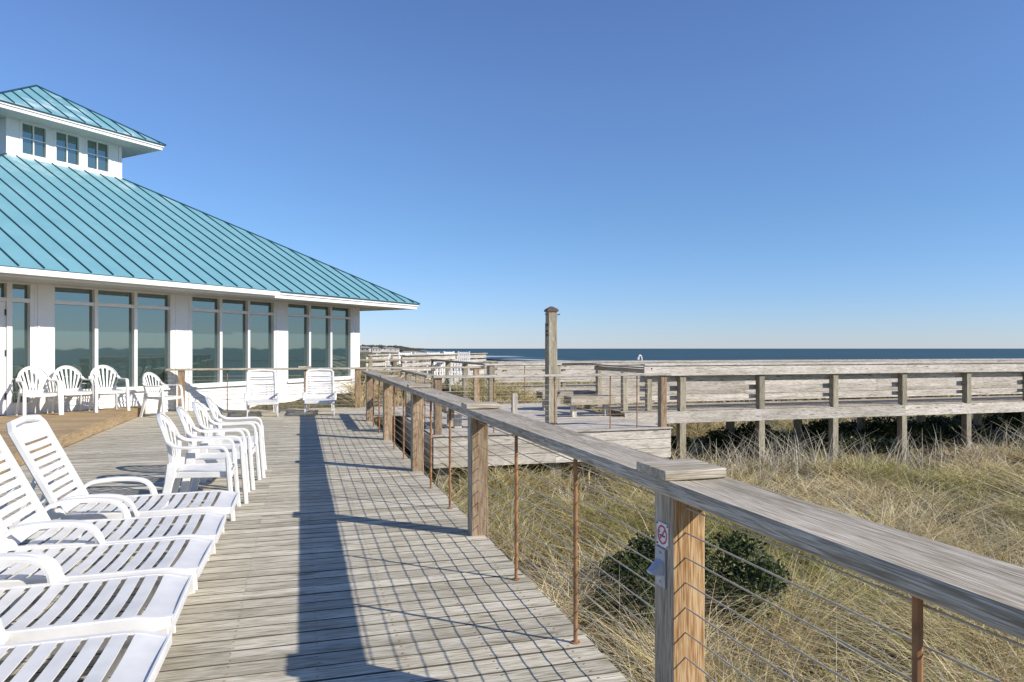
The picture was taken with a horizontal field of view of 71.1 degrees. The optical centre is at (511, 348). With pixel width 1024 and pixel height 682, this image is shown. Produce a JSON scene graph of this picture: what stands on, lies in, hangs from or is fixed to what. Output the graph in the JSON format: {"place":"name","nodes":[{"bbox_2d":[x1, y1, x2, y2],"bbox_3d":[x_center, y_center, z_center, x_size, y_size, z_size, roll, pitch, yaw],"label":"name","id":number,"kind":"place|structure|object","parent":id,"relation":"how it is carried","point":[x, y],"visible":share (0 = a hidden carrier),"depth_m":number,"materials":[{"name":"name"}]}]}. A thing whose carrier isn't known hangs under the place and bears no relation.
{"place":"outdoors","nodes":[
{"label":"outdoors","id":0,"kind":"place"},
{"bbox_2d":[0,406,628,681],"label":"deck","id":1,"kind":"structure","parent":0,"point":[349,547],"depth_m":4.68,"materials":[{"name":"grey wood"}]},
{"bbox_2d":[0,405,145,473],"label":"entry platform","id":2,"kind":"structure","parent":1,"relation":"on","point":[69,427],"depth_m":12.87,"materials":[{"name":"brown wood"}]},
{"bbox_2d":[15,366,61,415],"bbox_3d":[-9.339,0.834,14.089,0.695,0.967,0.676,0,0,40],"label":"plastic armchair","id":3,"kind":"object","parent":2,"relation":"on","point":[23,391],"visible":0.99,"depth_m":14.13,"materials":[{"name":"white plastic"}]},
{"bbox_2d":[51,365,94,414],"bbox_3d":[-8.980,0.834,14.632,0.694,0.967,0.676,0,0,38],"label":"plastic armchair","id":4,"kind":"object","parent":2,"relation":"on","point":[79,391],"visible":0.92,"depth_m":14.69,"materials":[{"name":"white plastic"}]},
{"bbox_2d":[88,365,129,412],"bbox_3d":[-8.518,0.834,15.094,0.694,0.967,0.676,0,0,44],"label":"plastic armchair","id":5,"kind":"object","parent":2,"relation":"on","point":[110,390],"visible":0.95,"depth_m":15.13,"materials":[{"name":"white plastic"}]},
{"bbox_2d":[0,630,171,681],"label":"sun lounger","id":6,"kind":"object","parent":1,"relation":"on","point":[133,656],"visible":1,"depth_m":2.73,"materials":[{"name":"white plastic"}]},
{"bbox_2d":[0,554,192,643],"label":"sun lounger","id":7,"kind":"object","parent":1,"relation":"on","point":[160,597],"visible":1,"depth_m":3.29,"materials":[{"name":"white plastic"}]},
{"bbox_2d":[0,520,214,633],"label":"sun lounger","id":8,"kind":"object","parent":1,"relation":"on","point":[188,555],"visible":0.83,"depth_m":4.00,"materials":[{"name":"white plastic"}]},
{"bbox_2d":[0,435,225,590],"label":"sun lounger","id":9,"kind":"object","parent":1,"relation":"on","point":[206,525],"visible":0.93,"depth_m":4.62,"materials":[{"name":"white plastic"}]},
{"bbox_2d":[6,414,238,568],"bbox_3d":[-2.857,0.993,5.361,1.486,1.024,0.764,0,0,-16],"label":"sun lounger","id":10,"kind":"object","parent":1,"relation":"on","point":[31,428],"visible":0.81,"depth_m":5.26,"materials":[{"name":"white plastic"}]},
{"bbox_2d":[139,372,183,416],"bbox_3d":[-7.763,1.015,15.847,0.708,0.986,0.689,0,0,14],"label":"plastic armchair","id":11,"kind":"object","parent":1,"relation":"on","point":[161,397],"visible":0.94,"depth_m":15.86,"materials":[{"name":"white plastic"}]},
{"bbox_2d":[156,413,240,524],"bbox_3d":[-2.822,1.038,6.445,0.674,0.939,0.656,0,0,-16],"label":"plastic armchair","id":12,"kind":"object","parent":1,"relation":"on","point":[177,469],"visible":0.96,"depth_m":6.36,"materials":[{"name":"white plastic"}]},
{"bbox_2d":[176,406,249,505],"bbox_3d":[-2.974,1.038,7.139,0.674,0.939,0.656,0,0,-18],"label":"plastic armchair","id":13,"kind":"object","parent":1,"relation":"on","point":[193,456],"visible":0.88,"depth_m":6.94,"materials":[{"name":"white plastic"}]},
{"bbox_2d":[191,401,260,491],"bbox_3d":[-3.125,1.038,7.827,0.674,0.939,0.656,0,0,-13],"label":"plastic armchair","id":14,"kind":"object","parent":1,"relation":"on","point":[252,448],"visible":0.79,"depth_m":7.75,"materials":[{"name":"white plastic"}]},
{"bbox_2d":[205,397,266,479],"bbox_3d":[-3.275,1.038,8.510,0.674,0.939,0.656,0,0,-17],"label":"plastic armchair","id":15,"kind":"object","parent":1,"relation":"on","point":[213,407],"visible":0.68,"depth_m":8.30,"materials":[{"name":"white plastic"}]},
{"bbox_2d":[244,369,279,416],"bbox_3d":[-5.651,0.993,16.199,0.764,1.024,1.486,0,0,-20],"label":"sun lounger","id":16,"kind":"object","parent":1,"relation":"on","point":[251,398],"visible":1,"depth_m":16.65,"materials":[{"name":"white plastic"}]},
{"bbox_2d":[302,369,336,415],"bbox_3d":[-4.443,0.993,16.556,0.764,1.024,1.486,0,0,-14],"label":"sun lounger","id":17,"kind":"object","parent":1,"relation":"on","point":[310,397],"visible":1,"depth_m":17.02,"materials":[{"name":"white plastic"}]},
{"bbox_2d":[165,366,480,409],"bbox_3d":[-4.529,1.111,18.077,7.650,1.337,0.220,0,0,-16],"label":"deck railing","id":18,"kind":"object","parent":1,"relation":"on","point":[181,380],"visible":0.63,"depth_m":18.04,"materials":[{"name":"brown wood"}]},
{"bbox_2d":[361,371,1023,681],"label":"deck railing","id":19,"kind":"object","parent":1,"relation":"on","point":[976,587],"visible":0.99,"depth_m":2.64,"materials":[{"name":"grey wood"}]},
{"bbox_2d":[647,545,665,588],"bbox_3d":[0.540,0.825,2.703,0.050,0.145,0.072,0,0,-16],"label":"metal fitting","id":20,"kind":"object","parent":19,"relation":"attached to","point":[657,567],"visible":1,"depth_m":2.69,"materials":[{"name":"metal"}]},
{"bbox_2d":[657,520,668,548],"bbox_3d":[0.566,0.700,2.696,0.006,0.088,0.086,0,0,-16],"label":"sign","id":21,"kind":"object","parent":19,"relation":"attached to","point":[663,534],"visible":1,"depth_m":2.69,"materials":[{"name":"metal"}]},
{"bbox_2d":[360,346,370,351],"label":"beach house","id":22,"kind":"structure","parent":0,"point":[365,349],"depth_m":616.01,"materials":[{"name":"white"}]},
{"bbox_2d":[442,406,461,427],"bbox_3d":[-1.117,1.276,13.850,0.479,0.449,0.900,0,0,-16],"label":"bench","id":23,"kind":"object","parent":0,"point":[454,416],"visible":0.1,"depth_m":13.52,"materials":[{"name":"grey wood"}]},
{"bbox_2d":[0,351,1023,681],"bbox_3d":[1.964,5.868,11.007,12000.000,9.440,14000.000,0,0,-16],"label":"ground","id":24,"kind":"structure","parent":0,"point":[586,473],"depth_m":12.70,"materials":[{"name":"beige plant"}]},
{"bbox_2d":[0,85,419,415],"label":"pavilion","id":25,"kind":"structure","parent":24,"relation":"on","point":[103,261],"depth_m":17.89,"materials":[{"name":"white paint"}]},
{"bbox_2d":[0,302,5,414],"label":"door","id":26,"kind":"structure","parent":25,"relation":"in","point":[2,304],"depth_m":14.01,"materials":[{"name":"white paint"}]},
{"bbox_2d":[0,281,33,415],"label":"window","id":27,"kind":"structure","parent":25,"relation":"in","point":[18,297],"depth_m":14.31,"materials":[{"name":"glass"}]},
{"bbox_2d":[53,285,171,395],"bbox_3d":[-8.849,-0.175,16.021,0.180,2.310,2.800,0,0,29],"label":"window","id":28,"kind":"structure","parent":25,"relation":"in","point":[134,338],"depth_m":16.05,"materials":[{"name":"glass"}]},
{"bbox_2d":[190,295,276,387],"bbox_3d":[-7.298,-0.175,18.871,0.180,2.310,2.750,0,0,29],"label":"window","id":29,"kind":"structure","parent":25,"relation":"in","point":[226,332],"depth_m":18.82,"materials":[{"name":"glass"}]},
{"bbox_2d":[287,302,350,382],"bbox_3d":[-5.788,-0.175,21.647,0.180,2.310,2.770,0,0,29],"label":"window","id":30,"kind":"structure","parent":25,"relation":"in","point":[319,336],"depth_m":21.69,"materials":[{"name":"glass"}]},
{"bbox_2d":[361,374,382,386],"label":"shrub","id":31,"kind":"object","parent":24,"relation":"on","point":[363,375],"visible":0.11,"depth_m":23.03,"materials":[{"name":"green plant"}]},
{"bbox_2d":[371,347,380,352],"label":"beach house","id":32,"kind":"structure","parent":24,"relation":"on","point":[375,349],"depth_m":636.64,"materials":[{"name":"white"}]},
{"bbox_2d":[386,347,397,351],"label":"beach house","id":33,"kind":"structure","parent":24,"relation":"on","point":[390,349],"depth_m":797.58,"materials":[{"name":"white"}]},
{"bbox_2d":[361,344,437,351],"bbox_3d":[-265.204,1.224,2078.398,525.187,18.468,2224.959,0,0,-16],"label":"distant woods","id":34,"kind":"object","parent":24,"relation":"on","point":[402,349],"visible":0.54,"depth_m":1521.05,"materials":[{"name":"green plant"}]},
{"bbox_2d":[413,380,430,383],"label":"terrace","id":35,"kind":"structure","parent":24,"relation":"on","point":[420,381],"depth_m":27.22,"materials":[{"name":"grey wood"}]},
{"bbox_2d":[363,353,487,379],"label":"boardwalk","id":36,"kind":"structure","parent":24,"relation":"on","point":[451,356],"depth_m":32.24,"materials":[{"name":"grey wood"}]},
{"bbox_2d":[376,354,391,373],"bbox_3d":[-5.657,0.820,31.583,0.680,1.189,0.770,0,0,-11],"label":"backed chair","id":37,"kind":"object","parent":36,"relation":"on","point":[389,362],"visible":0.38,"depth_m":31.84,"materials":[{"name":"white paint"}]},
{"bbox_2d":[398,352,416,375],"bbox_3d":[-4.598,0.760,31.576,0.680,1.189,0.770,0,0,-26],"label":"backed chair","id":38,"kind":"object","parent":36,"relation":"on","point":[399,353],"visible":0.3,"depth_m":31.78,"materials":[{"name":"white paint"}]},
{"bbox_2d":[414,352,428,378],"bbox_3d":[-4.126,0.760,32.584,0.680,1.189,0.770,0,0,-6],"label":"backed chair","id":39,"kind":"object","parent":36,"relation":"on","point":[423,361],"visible":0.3,"depth_m":32.80,"materials":[{"name":"white paint"}]},
{"bbox_2d":[443,351,454,369],"bbox_3d":[-2.999,0.740,36.068,0.680,1.189,0.770,0,0,-36],"label":"backed chair","id":40,"kind":"object","parent":36,"relation":"on","point":[444,352],"visible":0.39,"depth_m":36.24,"materials":[{"name":"white paint"}]},
{"bbox_2d":[456,351,469,374],"bbox_3d":[-2.463,0.740,36.085,0.680,1.189,0.770,0,0,4],"label":"backed chair","id":41,"kind":"object","parent":36,"relation":"on","point":[463,357],"visible":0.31,"depth_m":36.35,"materials":[{"name":"white paint"}]},
{"bbox_2d":[433,362,456,388],"bbox_3d":[-2.346,1.052,25.074,0.666,1.165,0.754,0,0,-26],"label":"backed chair","id":42,"kind":"object","parent":24,"relation":"on","point":[438,364],"visible":0.25,"depth_m":25.25,"materials":[{"name":"white paint"}]},
{"bbox_2d":[449,363,461,390],"bbox_3d":[-1.830,1.052,24.283,0.666,1.165,0.754,0,0,-6],"label":"backed chair","id":43,"kind":"object","parent":24,"relation":"on","point":[451,371],"visible":0.38,"depth_m":24.52,"materials":[{"name":"white paint"}]},
{"bbox_2d":[392,403,672,488],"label":"viewing deck","id":44,"kind":"structure","parent":24,"relation":"on","point":[642,437],"depth_m":13.33,"materials":[{"name":"grey wood"}]},
{"bbox_2d":[370,370,432,427],"bbox_3d":[-2.200,1.124,14.151,0.895,1.312,3.390,0,0,-16],"label":"deck railing","id":45,"kind":"object","parent":44,"relation":"attached to","point":[408,375],"visible":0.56,"depth_m":15.58,"materials":[{"name":"grey wood"}]},
{"bbox_2d":[511,393,516,413],"bbox_3d":[0.053,1.270,16.594,0.120,0.460,0.120,0,0,-16],"label":"bollard","id":46,"kind":"object","parent":44,"relation":"on","point":[514,400],"visible":0.81,"depth_m":16.54,"materials":[{"name":"wood"}]},
{"bbox_2d":[483,363,561,403],"bbox_3d":[0.301,1.094,19.639,2.200,1.372,0.200,0,0,-16],"label":"deck railing","id":47,"kind":"object","parent":44,"relation":"attached to","point":[490,367],"visible":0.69,"depth_m":19.51,"materials":[{"name":"grey wood"}]},
{"bbox_2d":[432,373,670,438],"bbox_3d":[0.813,1.124,13.086,4.570,1.312,0.200,0,0,-16],"label":"deck railing","id":48,"kind":"object","parent":44,"relation":"attached to","point":[662,399],"visible":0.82,"depth_m":13.13,"materials":[{"name":"grey wood"}]},
{"bbox_2d":[544,306,559,423],"bbox_3d":[0.791,0.328,14.414,0.326,2.345,0.230,0,0,-16],"label":"post","id":49,"kind":"object","parent":44,"relation":"on","point":[551,314],"visible":0.99,"depth_m":14.33,"materials":[{"name":"grey wood"}]},
{"bbox_2d":[536,390,594,409],"bbox_3d":[1.342,1.276,17.704,1.400,0.449,0.479,0,0,-16],"label":"bench","id":50,"kind":"object","parent":44,"relation":"on","point":[561,394],"visible":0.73,"depth_m":17.52,"materials":[{"name":"grey wood"}]},
{"bbox_2d":[564,395,615,416],"bbox_3d":[1.722,1.276,15.888,1.050,0.449,0.479,0,0,-16],"label":"bench","id":51,"kind":"object","parent":44,"relation":"on","point":[574,401],"visible":0.96,"depth_m":15.72,"materials":[{"name":"grey wood"}]},
{"bbox_2d":[578,570,654,648],"bbox_3d":[1.189,2.470,6.679,1.093,0.770,1.185,0,0,21],"label":"shrub","id":52,"kind":"object","parent":24,"relation":"on","point":[650,594],"visible":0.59,"depth_m":6.64,"materials":[{"name":"green plant"}]},
{"bbox_2d":[598,647,638,680],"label":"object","id":53,"kind":"object","parent":24,"relation":"on","point":[619,668],"visible":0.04,"depth_m":5.75,"materials":[{"name":"green plant"}]},
{"bbox_2d":[666,434,691,459],"bbox_3d":[3.886,2.471,17.426,1.241,0.829,1.093,0,0,-16],"label":"shrub","id":54,"kind":"object","parent":24,"relation":"on","point":[673,438],"visible":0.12,"depth_m":17.16,"materials":[{"name":"green plant"}]},
{"bbox_2d":[361,372,1021,433],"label":"ridge grass","id":55,"kind":"structure","parent":24,"relation":"on","point":[543,383],"depth_m":29.99,"materials":[{"name":"plant"}]},
{"bbox_2d":[599,527,792,628],"bbox_3d":[1.829,2.312,7.268,1.894,1.011,1.489,0,0,27],"label":"shrub","id":56,"kind":"object","parent":24,"relation":"on","point":[740,574],"visible":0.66,"depth_m":7.03,"materials":[{"name":"green plant"}]},
{"bbox_2d":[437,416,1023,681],"bbox_3d":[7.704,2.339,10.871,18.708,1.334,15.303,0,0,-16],"label":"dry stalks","id":57,"kind":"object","parent":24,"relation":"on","point":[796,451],"visible":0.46,"depth_m":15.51,"materials":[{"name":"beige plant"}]},
{"bbox_2d":[695,421,793,461],"bbox_3d":[5.916,2.409,18.310,2.396,1.060,2.022,0,0,30],"label":"shrub","id":58,"kind":"object","parent":24,"relation":"on","point":[721,436],"visible":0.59,"depth_m":17.94,"materials":[{"name":"green plant"}]},
{"bbox_2d":[484,358,1023,401],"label":"boardwalk","id":59,"kind":"structure","parent":24,"relation":"on","point":[585,367],"depth_m":26.49,"materials":[{"name":"grey wood"}]},
{"bbox_2d":[589,361,1023,466],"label":"boardwalk","id":60,"kind":"structure","parent":24,"relation":"on","point":[796,382],"depth_m":17.64,"materials":[{"name":"grey wood"}]},
{"bbox_2d":[592,364,652,372],"bbox_3d":[2.548,0.463,16.445,0.160,0.195,1.701,0,0,-45],"label":"ramp railing","id":61,"kind":"object","parent":60,"relation":"attached to","point":[616,368],"visible":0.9,"depth_m":16.50,"materials":[{"name":"grey wood"}]},
{"bbox_2d":[776,418,884,454],"bbox_3d":[8.394,2.398,19.180,2.789,1.122,2.802,0,0,-16],"label":"shrub","id":62,"kind":"object","parent":24,"relation":"on","point":[817,428],"visible":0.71,"depth_m":18.75,"materials":[{"name":"green plant"}]},
{"bbox_2d":[842,416,945,451],"bbox_3d":[10.508,2.332,20.095,2.725,1.176,2.515,0,0,-16],"label":"shrub","id":63,"kind":"object","parent":24,"relation":"on","point":[879,426],"visible":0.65,"depth_m":19.44,"materials":[{"name":"green plant"}]},
{"bbox_2d":[900,513,962,529],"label":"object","id":64,"kind":"object","parent":24,"relation":"on","point":[944,518],"visible":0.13,"depth_m":11.19,"materials":[{"name":"green plant"}]},
{"bbox_2d":[890,415,993,443],"bbox_3d":[12.461,2.443,21.082,2.825,0.983,2.042,0,0,23],"label":"shrub","id":65,"kind":"object","parent":24,"relation":"on","point":[946,430],"visible":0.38,"depth_m":20.46,"materials":[{"name":"green plant"}]},
{"bbox_2d":[943,412,1021,436],"bbox_3d":[14.638,2.249,21.691,2.892,1.053,2.436,0,0,-16],"label":"shrub","id":66,"kind":"object","parent":24,"relation":"on","point":[1009,418],"visible":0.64,"depth_m":21.32,"materials":[{"name":"green plant"}]},
{"bbox_2d":[0,0,1023,348],"label":"sky","id":67,"kind":"structure","parent":0,"point":[652,174],"materials":[{"name":"blue"}]},
{"bbox_2d":[419,349,1023,387],"bbox_3d":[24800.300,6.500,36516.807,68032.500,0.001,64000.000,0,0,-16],"label":"sea","id":68,"kind":"structure","parent":0,"point":[645,354],"depth_m":777.81,"materials":[{"name":"liquid"}]},
{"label":"walkway","id":69,"kind":"structure","parent":0,"visible":0},
{"bbox_2d":[360,359,489,400],"bbox_3d":[-3.221,1.089,23.005,3.050,1.382,8.250,0,0,-16],"label":"deck railing","id":70,"kind":"object","parent":69,"relation":"on","point":[464,372],"visible":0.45,"depth_m":24.50,"materials":[{"name":"grey wood"}]}
]}

